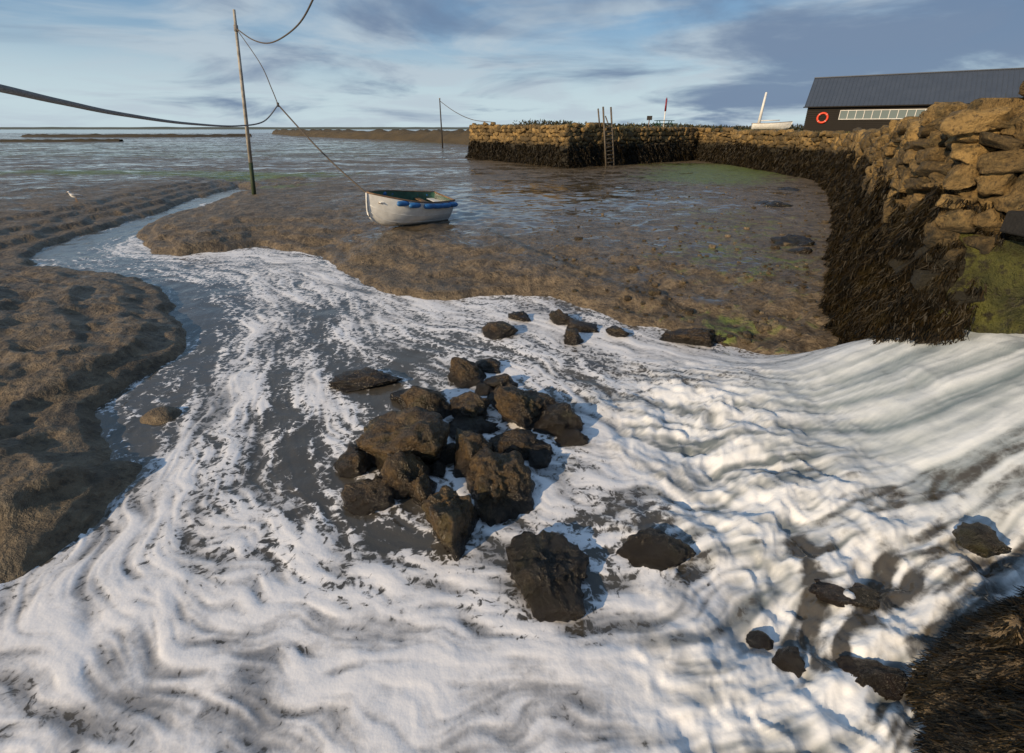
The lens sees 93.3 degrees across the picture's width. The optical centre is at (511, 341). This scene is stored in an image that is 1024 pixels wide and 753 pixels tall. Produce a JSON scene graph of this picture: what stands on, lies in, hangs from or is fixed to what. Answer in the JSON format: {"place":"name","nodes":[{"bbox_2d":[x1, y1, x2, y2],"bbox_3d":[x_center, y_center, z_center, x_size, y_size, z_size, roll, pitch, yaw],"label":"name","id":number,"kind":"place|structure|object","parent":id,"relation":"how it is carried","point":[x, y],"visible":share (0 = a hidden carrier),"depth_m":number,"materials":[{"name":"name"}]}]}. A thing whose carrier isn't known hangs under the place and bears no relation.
{"place":"outdoors","nodes":[
{"label":"outdoors","id":0,"kind":"place"},
{"bbox_2d":[0,129,799,132],"bbox_3d":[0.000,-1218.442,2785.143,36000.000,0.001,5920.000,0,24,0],"label":"sea","id":1,"kind":"structure","parent":0,"point":[134,130],"depth_m":1146.78,"materials":[{"name":"grey liquid"}]},
{"bbox_2d":[0,127,801,128],"bbox_3d":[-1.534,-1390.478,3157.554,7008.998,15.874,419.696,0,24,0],"label":"distant shore","id":2,"kind":"structure","parent":0,"point":[236,128],"depth_m":3146.99,"materials":[{"name":"grey"}]},
{"bbox_2d":[0,188,1023,752],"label":"creek water","id":3,"kind":"structure","parent":0,"point":[228,574],"depth_m":4.76,"materials":[{"name":"white liquid"}]},
{"bbox_2d":[333,443,372,477],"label":"boulder","id":4,"kind":"object","parent":3,"relation":"in","point":[353,461],"visible":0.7,"depth_m":5.85,"materials":[{"name":"brown stone"}]},
{"bbox_2d":[328,367,402,391],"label":"boulder","id":5,"kind":"object","parent":3,"relation":"in","point":[356,380],"visible":0.99,"depth_m":7.85,"materials":[{"name":"stone"}]},
{"bbox_2d":[340,476,395,515],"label":"boulder","id":6,"kind":"object","parent":3,"relation":"in","point":[367,496],"visible":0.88,"depth_m":5.32,"materials":[{"name":"brown stone"}]},
{"bbox_2d":[390,388,408,403],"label":"boulder","id":7,"kind":"object","parent":3,"relation":"in","point":[394,396],"visible":0.38,"depth_m":7.45,"materials":[{"name":"stone"}]},
{"bbox_2d":[355,406,449,471],"bbox_3d":[-1.454,1.340,6.214,1.356,0.852,0.991,0,24,0],"label":"boulder","id":8,"kind":"object","parent":3,"relation":"in","point":[422,433],"visible":0.68,"depth_m":5.93,"materials":[{"name":"brown stone"}]},
{"bbox_2d":[379,451,430,499],"bbox_3d":[-1.286,1.640,5.667,0.616,0.690,0.570,0,24,0],"label":"boulder","id":9,"kind":"object","parent":3,"relation":"in","point":[400,471],"visible":0.65,"depth_m":5.49,"materials":[{"name":"brown stone"}]},
{"bbox_2d":[408,472,436,506],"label":"boulder","id":10,"kind":"object","parent":3,"relation":"in","point":[422,487],"visible":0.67,"depth_m":5.37,"materials":[{"name":"brown stone"}]},
{"bbox_2d":[400,385,451,418],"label":"boulder","id":11,"kind":"object","parent":3,"relation":"in","point":[426,399],"visible":0.63,"depth_m":7.00,"materials":[{"name":"brown stone"}]},
{"bbox_2d":[427,460,445,476],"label":"boulder","id":12,"kind":"object","parent":3,"relation":"in","point":[438,468],"visible":0.66,"depth_m":5.86,"materials":[{"name":"black stone"}]},
{"bbox_2d":[438,442,454,464],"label":"boulder","id":13,"kind":"object","parent":3,"relation":"in","point":[447,456],"visible":0.39,"depth_m":6.09,"materials":[{"name":"black stone"}]},
{"bbox_2d":[447,357,486,388],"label":"boulder","id":14,"kind":"object","parent":3,"relation":"in","point":[465,373],"visible":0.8,"depth_m":7.92,"materials":[{"name":"brown stone"}]},
{"bbox_2d":[449,391,490,418],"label":"boulder","id":15,"kind":"object","parent":3,"relation":"in","point":[471,404],"visible":0.77,"depth_m":6.98,"materials":[{"name":"brown stone"}]},
{"bbox_2d":[453,428,493,477],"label":"boulder","id":16,"kind":"object","parent":3,"relation":"in","point":[469,444],"visible":0.5,"depth_m":5.97,"materials":[{"name":"brown stone"}]},
{"bbox_2d":[449,416,499,438],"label":"boulder","id":17,"kind":"object","parent":3,"relation":"in","point":[480,425],"visible":0.59,"depth_m":6.68,"materials":[{"name":"black stone"}]},
{"bbox_2d":[474,383,492,395],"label":"boulder","id":18,"kind":"object","parent":3,"relation":"in","point":[482,389],"visible":0.57,"depth_m":7.59,"materials":[{"name":"stone"}]},
{"bbox_2d":[475,358,500,373],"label":"boulder","id":19,"kind":"object","parent":3,"relation":"in","point":[489,365],"visible":0.79,"depth_m":8.34,"materials":[{"name":"stone"}]},
{"bbox_2d":[487,387,502,410],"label":"boulder","id":20,"kind":"object","parent":3,"relation":"in","point":[491,398],"visible":0.23,"depth_m":7.33,"materials":[{"name":"brown stone"}]},
{"bbox_2d":[464,446,535,526],"bbox_3d":[-0.149,1.729,5.551,0.837,0.837,1.040,0,24,0],"label":"boulder","id":21,"kind":"object","parent":3,"relation":"in","point":[500,487],"visible":0.93,"depth_m":5.33,"materials":[{"name":"brown stone"}]},
{"bbox_2d":[482,321,517,338],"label":"boulder","id":22,"kind":"object","parent":3,"relation":"in","point":[497,330],"visible":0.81,"depth_m":9.73,"materials":[{"name":"brown stone"}]},
{"bbox_2d":[484,373,517,389],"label":"boulder","id":23,"kind":"object","parent":3,"relation":"in","point":[497,381],"visible":0.59,"depth_m":7.76,"materials":[{"name":"stone"}]},
{"bbox_2d":[489,429,539,460],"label":"boulder","id":24,"kind":"object","parent":3,"relation":"in","point":[521,441],"visible":0.61,"depth_m":6.20,"materials":[{"name":"brown stone"}]},
{"bbox_2d":[508,311,530,321],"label":"boulder","id":25,"kind":"object","parent":3,"relation":"in","point":[523,316],"visible":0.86,"depth_m":10.54,"materials":[{"name":"stone"}]},
{"bbox_2d":[494,384,557,429],"bbox_3d":[0.204,0.992,7.060,0.779,0.734,0.902,15,28,30],"label":"boulder","id":26,"kind":"object","parent":3,"relation":"in","point":[522,408],"visible":0.85,"depth_m":6.85,"materials":[{"name":"brown stone"}]},
{"bbox_2d":[528,440,552,468],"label":"boulder","id":27,"kind":"object","parent":3,"relation":"in","point":[540,454],"visible":0.82,"depth_m":6.11,"materials":[{"name":"black stone"}]},
{"bbox_2d":[505,529,588,622],"bbox_3d":[0.338,2.219,4.511,0.804,0.561,0.925,0,24,0],"label":"boulder","id":28,"kind":"object","parent":3,"relation":"in","point":[548,570],"visible":0.87,"depth_m":4.35,"materials":[{"name":"stone"}]},
{"bbox_2d":[532,402,584,435],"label":"boulder","id":29,"kind":"object","parent":3,"relation":"in","point":[555,419],"visible":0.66,"depth_m":6.65,"materials":[{"name":"stone"}]},
{"bbox_2d":[549,309,572,324],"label":"boulder","id":30,"kind":"object","parent":3,"relation":"in","point":[558,317],"visible":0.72,"depth_m":10.33,"materials":[{"name":"brown stone"}]},
{"bbox_2d":[554,426,588,446],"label":"boulder","id":31,"kind":"object","parent":3,"relation":"in","point":[567,436],"visible":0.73,"depth_m":6.40,"materials":[{"name":"brown stone"}]},
{"bbox_2d":[564,328,583,345],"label":"boulder","id":32,"kind":"object","parent":3,"relation":"in","point":[572,337],"visible":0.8,"depth_m":9.43,"materials":[{"name":"stone"}]},
{"bbox_2d":[566,318,598,332],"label":"boulder","id":33,"kind":"object","parent":3,"relation":"in","point":[584,327],"visible":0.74,"depth_m":9.96,"materials":[{"name":"stone"}]},
{"bbox_2d":[605,326,628,336],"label":"boulder","id":34,"kind":"object","parent":3,"relation":"in","point":[615,331],"visible":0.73,"depth_m":9.68,"materials":[{"name":"brown stone"}]},
{"bbox_2d":[616,527,696,571],"bbox_3d":[1.402,2.093,4.767,0.626,0.356,0.521,-14,27,-29],"label":"boulder","id":35,"kind":"object","parent":3,"relation":"in","point":[653,548],"visible":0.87,"depth_m":4.68,"materials":[{"name":"stone"}]},
{"bbox_2d":[771,646,805,677],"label":"boulder","id":36,"kind":"object","parent":3,"relation":"on","point":[788,659],"visible":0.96,"depth_m":3.76,"materials":[{"name":"stone"}]},
{"bbox_2d":[808,578,881,608],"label":"boulder","id":37,"kind":"object","parent":3,"relation":"on","point":[865,595],"visible":0.95,"depth_m":4.15,"materials":[{"name":"brown stone"}]},
{"bbox_2d":[835,655,908,700],"bbox_3d":[2.675,2.511,3.606,0.454,0.166,0.286,7,25,16],"label":"boulder","id":38,"kind":"object","parent":3,"relation":"in","point":[884,681],"visible":0.87,"depth_m":3.56,"materials":[{"name":"brown stone"}]},
{"bbox_2d":[0,133,1023,752],"bbox_3d":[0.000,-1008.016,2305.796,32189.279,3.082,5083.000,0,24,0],"label":"mudflat ground","id":39,"kind":"structure","parent":0,"point":[78,349],"depth_m":14.99,"materials":[{"name":"brown soil"}]},
{"bbox_2d":[0,138,122,141],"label":"mud bank island","id":40,"kind":"structure","parent":39,"relation":"on","point":[60,140],"depth_m":141.36,"materials":[{"name":"soil"}]},
{"bbox_2d":[67,191,82,199],"bbox_3d":[-21.325,-7.079,23.627,0.643,0.486,0.291,4,24,9],"label":"seagull","id":41,"kind":"object","parent":39,"relation":"on","point":[75,196],"visible":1,"depth_m":23.55,"materials":[{"name":"white"}]},
{"bbox_2d":[21,133,251,136],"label":"mud bank island","id":42,"kind":"structure","parent":39,"relation":"on","point":[133,135],"depth_m":226.30,"materials":[{"name":"soil"}]},
{"bbox_2d":[233,9,255,194],"bbox_3d":[-14.056,-11.943,25.433,1.094,9.248,0.246,0,24,0],"label":"mooring pole","id":43,"kind":"object","parent":39,"relation":"on","point":[250,162],"visible":0.9,"depth_m":25.35,"materials":[{"name":"wood"}]},
{"bbox_2d":[236,29,277,102],"bbox_3d":[-11.581,-12.639,22.005,0.230,3.668,7.106,-15,28,-31],"label":"mooring rope","id":44,"kind":"object","parent":43,"relation":"attached to","point":[261,66],"visible":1,"depth_m":21.72,"materials":[{"name":"fabric"}]},
{"bbox_2d":[0,84,277,126],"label":"mooring rope","id":45,"kind":"object","parent":44,"relation":"attached to","point":[21,93],"visible":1,"depth_m":4.71,"materials":[{"name":"grey fabric"}]},
{"bbox_2d":[236,0,313,43],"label":"mooring rope","id":46,"kind":"object","parent":43,"relation":"attached to","point":[301,20],"visible":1,"depth_m":18.90,"materials":[{"name":"grey fabric"}]},
{"bbox_2d":[272,129,469,144],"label":"stone breakwater","id":47,"kind":"object","parent":39,"relation":"on","point":[459,136],"visible":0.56,"depth_m":157.25,"materials":[{"name":"stone"}]},
{"bbox_2d":[365,190,457,225],"bbox_3d":[-3.893,-4.948,18.031,1.929,1.285,3.593,31,33,33],"label":"rowing boat","id":48,"kind":"object","parent":39,"relation":"on","point":[394,207],"visible":0.97,"depth_m":17.53,"materials":[{"name":"white paint"}]},
{"bbox_2d":[278,105,365,192],"bbox_3d":[-7.310,-7.401,18.282,0.060,3.008,6.942,-21,31,-39],"label":"boat painter rope","id":49,"kind":"object","parent":48,"relation":"attached to","point":[346,175],"visible":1,"depth_m":18.17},
{"bbox_2d":[439,98,442,147],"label":"mud post","id":50,"kind":"object","parent":39,"relation":"on","point":[441,124],"visible":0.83,"depth_m":86.70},
{"bbox_2d":[440,101,495,122],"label":"mooring rope","id":51,"kind":"object","parent":50,"relation":"attached to","point":[466,117],"visible":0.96,"depth_m":70.89,"materials":[{"name":"grey fabric"}]},
{"bbox_2d":[421,485,479,560],"bbox_3d":[-0.645,1.979,5.036,0.565,1.066,0.729,7,25,15],"label":"boulder","id":52,"kind":"object","parent":39,"relation":"on","point":[452,517],"visible":0.81,"depth_m":4.77,"materials":[{"name":"brown stone"}]},
{"bbox_2d":[597,107,614,165],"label":"quay ladder","id":53,"kind":"object","parent":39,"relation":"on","point":[605,139],"visible":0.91,"depth_m":45.43,"materials":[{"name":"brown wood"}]},
{"bbox_2d":[659,328,715,346],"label":"boulder","id":54,"kind":"object","parent":39,"relation":"on","point":[699,337],"visible":0.84,"depth_m":9.39,"materials":[{"name":"brown stone"}]},
{"bbox_2d":[552,185,828,351],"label":"pebbles","id":55,"kind":"object","parent":39,"relation":"on","point":[760,328],"visible":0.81,"depth_m":11.36,"materials":[{"name":"stone"}]},
{"bbox_2d":[715,334,726,342],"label":"boulder","id":56,"kind":"object","parent":39,"relation":"on","point":[719,338],"visible":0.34,"depth_m":9.44,"materials":[{"name":"brown stone"}]},
{"bbox_2d":[465,140,1005,345],"bbox_3d":[11.845,-13.886,37.200,25.572,3.307,65.530,-5,24,-10],"label":"seaweed on quay","id":57,"kind":"object","parent":39,"relation":"on","point":[871,210],"visible":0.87,"depth_m":9.01,"materials":[{"name":"brown plant"}]},
{"bbox_2d":[746,630,773,650],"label":"boulder","id":58,"kind":"object","parent":39,"relation":"on","point":[757,639],"visible":1,"depth_m":3.93,"materials":[{"name":"stone"}]},
{"bbox_2d":[754,200,768,203],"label":"boulder","id":59,"kind":"object","parent":39,"relation":"on","point":[761,202],"visible":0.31,"depth_m":23.16,"materials":[{"name":"grey stone"}]},
{"bbox_2d":[763,200,792,206],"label":"boulder","id":60,"kind":"object","parent":39,"relation":"on","point":[774,203],"visible":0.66,"depth_m":22.30,"materials":[{"name":"grey stone"}]},
{"bbox_2d":[776,187,800,190],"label":"boulder","id":61,"kind":"object","parent":39,"relation":"on","point":[790,188],"visible":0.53,"depth_m":28.10,"materials":[{"name":"grey stone"}]},
{"bbox_2d":[770,234,814,245],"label":"boulder","id":62,"kind":"object","parent":39,"relation":"on","point":[794,240],"visible":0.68,"depth_m":14.92,"materials":[{"name":"grey stone"}]},
{"bbox_2d":[786,247,812,253],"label":"boulder","id":63,"kind":"object","parent":39,"relation":"on","point":[805,250],"visible":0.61,"depth_m":13.95,"materials":[{"name":"grey stone"}]},
{"bbox_2d":[902,585,1023,752],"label":"seaweed on rocks","id":64,"kind":"object","parent":39,"relation":"on","point":[974,618],"visible":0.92,"depth_m":3.16,"materials":[{"name":"brown plant"}]},
{"bbox_2d":[934,210,1023,333],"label":"sluice outlet","id":65,"kind":"object","parent":39,"relation":"on","point":[1000,309],"visible":0.28,"depth_m":6.32,"materials":[{"name":"stone"}]},
{"bbox_2d":[952,522,1011,557],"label":"boulder","id":66,"kind":"object","parent":39,"relation":"on","point":[980,539],"visible":1,"depth_m":4.24,"materials":[{"name":"stone"}]},
{"bbox_2d":[0,0,1023,126],"label":"sky","id":67,"kind":"structure","parent":0,"point":[348,63],"materials":[{"name":"blue"}]},
{"bbox_2d":[469,81,1023,304],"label":"quay wall","id":68,"kind":"structure","parent":0,"point":[952,146],"depth_m":7.30,"materials":[{"name":"brown stone"}]},
{"bbox_2d":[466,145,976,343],"bbox_3d":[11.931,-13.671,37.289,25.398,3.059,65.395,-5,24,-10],"label":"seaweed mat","id":69,"kind":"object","parent":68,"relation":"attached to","point":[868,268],"visible":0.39,"depth_m":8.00,"materials":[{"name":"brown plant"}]},
{"bbox_3d":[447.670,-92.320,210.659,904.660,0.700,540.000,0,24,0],"label":"quay ground","id":70,"kind":"structure","parent":0,"visible":0},
{"bbox_2d":[513,118,803,129],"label":"scrub hedge","id":71,"kind":"object","parent":70,"relation":"on","point":[795,127],"visible":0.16,"depth_m":84.50,"materials":[{"name":"green plant"}]},
{"bbox_2d":[652,120,676,126],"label":"picnic table","id":72,"kind":"object","parent":70,"relation":"on","point":[664,123],"visible":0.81,"depth_m":55.16,"materials":[{"name":"green paint"}]},
{"bbox_2d":[663,98,667,126],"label":"marker post","id":73,"kind":"object","parent":70,"relation":"on","point":[665,110],"visible":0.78,"depth_m":56.33,"materials":[{"name":"white paint"}]},
{"bbox_2d":[477,93,1005,133],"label":"grass on quay","id":74,"kind":"structure","parent":70,"relation":"on","point":[571,125],"depth_m":47.40,"materials":[{"name":"plant"}]},
{"bbox_2d":[751,92,792,129],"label":"white sailing boat","id":75,"kind":"object","parent":70,"relation":"on","point":[758,125],"visible":0.94,"depth_m":58.43,"materials":[{"name":"paint"}]},
{"bbox_2d":[803,67,1023,132],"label":"timber boathouse","id":76,"kind":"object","parent":70,"relation":"on","point":[851,103],"visible":0.74,"depth_m":55.18,"materials":[{"name":"black wood"}]},
{"bbox_2d":[816,112,828,123],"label":"lifebuoy","id":77,"kind":"object","parent":76,"relation":"attached to","point":[825,120],"visible":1,"depth_m":58.19,"materials":[{"name":"orange plastic"}]}
]}

